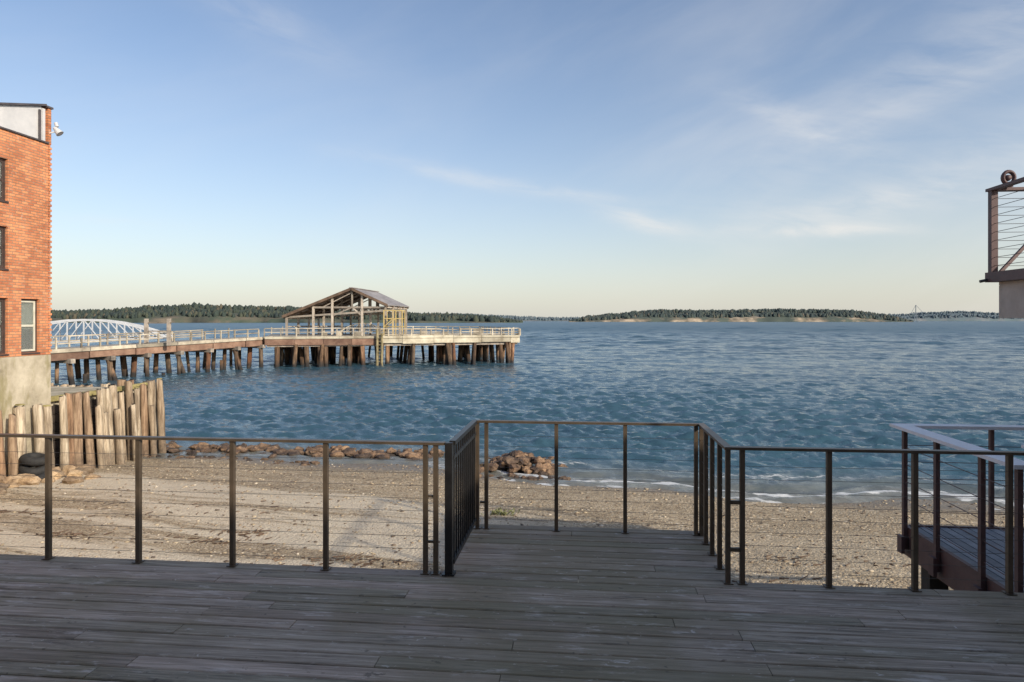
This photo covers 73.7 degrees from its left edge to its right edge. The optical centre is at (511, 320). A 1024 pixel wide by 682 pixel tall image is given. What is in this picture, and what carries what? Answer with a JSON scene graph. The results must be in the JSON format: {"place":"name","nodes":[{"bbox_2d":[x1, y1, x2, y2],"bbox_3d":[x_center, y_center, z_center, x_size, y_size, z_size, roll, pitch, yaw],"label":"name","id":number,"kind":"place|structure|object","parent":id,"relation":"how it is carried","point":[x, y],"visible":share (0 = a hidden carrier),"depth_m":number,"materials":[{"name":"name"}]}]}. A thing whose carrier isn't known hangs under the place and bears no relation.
{"place":"outdoors","nodes":[
{"label":"outdoors","id":0,"kind":"place"},
{"bbox_2d":[48,309,521,322],"bbox_3d":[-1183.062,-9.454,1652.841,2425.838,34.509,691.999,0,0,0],"label":"wooded headland","id":1,"kind":"structure","parent":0,"point":[179,318],"depth_m":1378.52,"materials":[{"name":"green plant"}]},
{"bbox_2d":[48,302,522,322],"bbox_3d":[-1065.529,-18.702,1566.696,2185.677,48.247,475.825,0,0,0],"label":"wooded headland trees","id":2,"kind":"object","parent":1,"relation":"on","point":[193,309],"visible":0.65,"depth_m":1416.61,"materials":[{"name":"green plant"}]},
{"bbox_2d":[0,448,1023,589],"bbox_3d":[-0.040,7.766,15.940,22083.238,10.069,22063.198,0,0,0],"label":"beach ground","id":3,"kind":"structure","parent":0,"point":[597,500],"depth_m":14.95,"materials":[{"name":"beige sand"}]},
{"bbox_2d":[0,355,50,476],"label":"concrete base","id":4,"kind":"object","parent":3,"relation":"on","point":[26,380],"visible":0.5,"depth_m":19.14,"materials":[{"name":"beige concrete"}]},
{"bbox_2d":[0,108,51,357],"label":"brick walls","id":5,"kind":"structure","parent":4,"relation":"on","point":[25,216],"depth_m":19.21,"materials":[{"name":"brick"}]},
{"bbox_2d":[0,158,39,355],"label":"window frames","id":6,"kind":"structure","parent":5,"relation":"attached to","point":[2,248],"depth_m":18.56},
{"bbox_2d":[0,162,32,350],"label":"window panes","id":7,"kind":"object","parent":6,"relation":"in","point":[26,319],"visible":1,"depth_m":19.32,"materials":[{"name":"grey glass"}]},
{"bbox_2d":[21,300,34,350],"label":"window sashes","id":8,"kind":"object","parent":6,"relation":"in","point":[33,325],"depth_m":19.58,"materials":[{"name":"white wood"}]},
{"bbox_2d":[0,102,53,143],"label":"coping and roof","id":9,"kind":"object","parent":5,"relation":"on","point":[39,118],"visible":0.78,"depth_m":19.45,"materials":[{"name":"grey metal"}]},
{"bbox_2d":[0,105,44,140],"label":"white parapet","id":10,"kind":"structure","parent":9,"relation":"on","point":[22,119],"depth_m":19.15,"materials":[{"name":"paint"}]},
{"bbox_2d":[50,122,63,135],"bbox_3d":[-13.410,-5.634,20.128,0.337,0.402,0.234,0,0,6],"label":"flood lamp","id":11,"kind":"object","parent":5,"relation":"attached to","point":[58,131],"visible":1,"depth_m":20.07,"materials":[{"name":"white metal"}]},
{"bbox_2d":[0,464,100,493],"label":"bulkhead rubble","id":12,"kind":"object","parent":3,"relation":"on","point":[73,474],"visible":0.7,"depth_m":18.21,"materials":[{"name":"beige stone"}]},
{"bbox_2d":[17,472,44,478],"bbox_3d":[-12.934,4.220,18.421,0.766,0.241,0.765,6,11,-6],"label":"old tire","id":13,"kind":"object","parent":12,"relation":"on","point":[42,476],"visible":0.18,"depth_m":18.30,"materials":[{"name":"rubber"}]},
{"bbox_2d":[18,464,44,474],"bbox_3d":[-13.012,4.000,18.630,0.766,0.241,0.765,6,18,-17],"label":"old tire","id":14,"kind":"object","parent":12,"relation":"on","point":[22,469],"visible":0.48,"depth_m":18.36,"materials":[{"name":"rubber"}]},
{"bbox_2d":[19,453,44,465],"bbox_3d":[-12.987,3.780,18.576,0.705,0.219,0.705,11,1,39],"label":"old tire","id":15,"kind":"object","parent":14,"relation":"on","point":[32,459],"visible":0.83,"depth_m":18.36,"materials":[{"name":"rubber"}]},
{"bbox_2d":[0,378,166,475],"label":"piling bulkhead","id":16,"kind":"object","parent":3,"relation":"on","point":[126,408],"visible":0.59,"depth_m":21.52,"materials":[{"name":"wood"}]},
{"bbox_2d":[48,326,520,384],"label":"pier","id":17,"kind":"structure","parent":3,"relation":"on","point":[294,348],"depth_m":69.18,"materials":[{"name":"brown wood"}]},
{"bbox_2d":[50,319,172,342],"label":"gangway bridge","id":18,"kind":"structure","parent":17,"relation":"on","point":[128,324],"depth_m":61.13,"materials":[{"name":"metal"}]},
{"bbox_2d":[144,319,171,344],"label":"pier gate","id":19,"kind":"structure","parent":17,"relation":"on","point":[147,323],"depth_m":57.37,"materials":[{"name":"grey wood"}]},
{"bbox_2d":[282,287,408,335],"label":"pier shelter","id":20,"kind":"object","parent":17,"relation":"on","point":[345,299],"visible":0.93,"depth_m":77.29,"materials":[{"name":"grey wood"}]},
{"bbox_2d":[341,323,382,331],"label":"gangway bridge","id":21,"kind":"structure","parent":17,"relation":"on","point":[363,325],"depth_m":77.88,"materials":[{"name":"grey metal"}]},
{"bbox_2d":[147,441,444,465],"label":"shoreline rocks","id":22,"kind":"object","parent":3,"relation":"on","point":[317,450],"visible":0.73,"depth_m":24.28,"materials":[{"name":"brown stone"}]},
{"bbox_2d":[0,500,910,584],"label":"driftwood debris","id":23,"kind":"object","parent":3,"relation":"on","point":[261,533],"visible":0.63,"depth_m":12.27,"materials":[{"name":"brown wood"}]},
{"bbox_2d":[480,507,519,515],"bbox_3d":[-0.296,4.328,15.473,0.963,0.152,0.794,0,0,19],"label":"beach weed","id":24,"kind":"object","parent":3,"relation":"on","point":[501,512],"visible":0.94,"depth_m":15.37,"materials":[{"name":"green plant"}]},
{"bbox_2d":[0,524,1023,681],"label":"wooden deck","id":25,"kind":"structure","parent":3,"relation":"on","point":[513,603],"depth_m":4.67,"materials":[{"name":"grey wood"}]},
{"bbox_2d":[442,420,476,575],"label":"deck gate","id":26,"kind":"structure","parent":25,"relation":"on","point":[464,439],"depth_m":5.85,"materials":[{"name":"black metal"}]},
{"bbox_2d":[0,420,1023,595],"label":"deck railing","id":27,"kind":"object","parent":25,"relation":"on","point":[705,430],"visible":1,"depth_m":5.65,"materials":[{"name":"brown metal"}]},
{"bbox_2d":[0,459,1023,585],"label":"beach pebbles","id":28,"kind":"object","parent":3,"relation":"on","point":[429,510],"visible":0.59,"depth_m":15.44,"materials":[{"name":"gravel"}]},
{"bbox_2d":[479,450,570,480],"bbox_3d":[0.095,4.572,22.242,3.591,0.811,3.973,0,0,0],"label":"rock pile","id":29,"kind":"object","parent":3,"relation":"on","point":[519,458],"visible":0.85,"depth_m":21.44,"materials":[{"name":"stone"}]},
{"bbox_2d":[889,423,1023,592],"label":"deck","id":30,"kind":"structure","parent":3,"relation":"on","point":[952,549],"depth_m":6.59,"materials":[{"name":"brown paint"}]},
{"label":"walls","id":31,"kind":"object","parent":3,"relation":"on","visible":0},
{"bbox_2d":[979,170,1023,317],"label":"balcony","id":32,"kind":"structure","parent":31,"relation":"attached to","point":[1011,293],"depth_m":8.26,"materials":[{"name":"brown paint"}]},
{"bbox_2d":[0,0,1023,317],"label":"sky","id":33,"kind":"structure","parent":0,"point":[542,158],"materials":[{"name":"blue"}]},
{"bbox_2d":[48,321,1023,509],"bbox_3d":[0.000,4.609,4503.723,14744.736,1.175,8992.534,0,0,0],"label":"sea water","id":34,"kind":"structure","parent":0,"point":[824,384],"depth_m":41.81,"materials":[{"name":"blue liquid"}]},
{"bbox_2d":[569,312,911,321],"bbox_3d":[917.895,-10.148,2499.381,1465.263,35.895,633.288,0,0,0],"label":"wooded island","id":35,"kind":"structure","parent":0,"point":[756,318],"depth_m":2209.51,"materials":[{"name":"green plant"}]},
{"bbox_2d":[569,308,913,321],"bbox_3d":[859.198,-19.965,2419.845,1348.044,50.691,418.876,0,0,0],"label":"wooded island trees","id":36,"kind":"object","parent":35,"relation":"on","point":[742,313],"visible":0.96,"depth_m":2249.70,"materials":[{"name":"green plant"}]},
{"bbox_2d":[500,313,1023,320],"bbox_3d":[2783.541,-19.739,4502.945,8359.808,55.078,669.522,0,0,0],"label":"distant hills","id":37,"kind":"structure","parent":0,"point":[961,318],"depth_m":4223.09,"materials":[{"name":"green plant"}]},
{"bbox_2d":[419,311,1021,320],"bbox_3d":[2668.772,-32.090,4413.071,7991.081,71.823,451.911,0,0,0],"label":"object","id":38,"kind":"object","parent":37,"relation":"on","point":[941,314],"visible":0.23,"depth_m":4279.01,"materials":[{"name":"green plant"}]},
{"bbox_2d":[911,305,922,321],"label":"harbor crane","id":39,"kind":"object","parent":37,"relation":"on","point":[916,314],"visible":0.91,"depth_m":1999.46,"materials":[{"name":"paint"}]}
]}

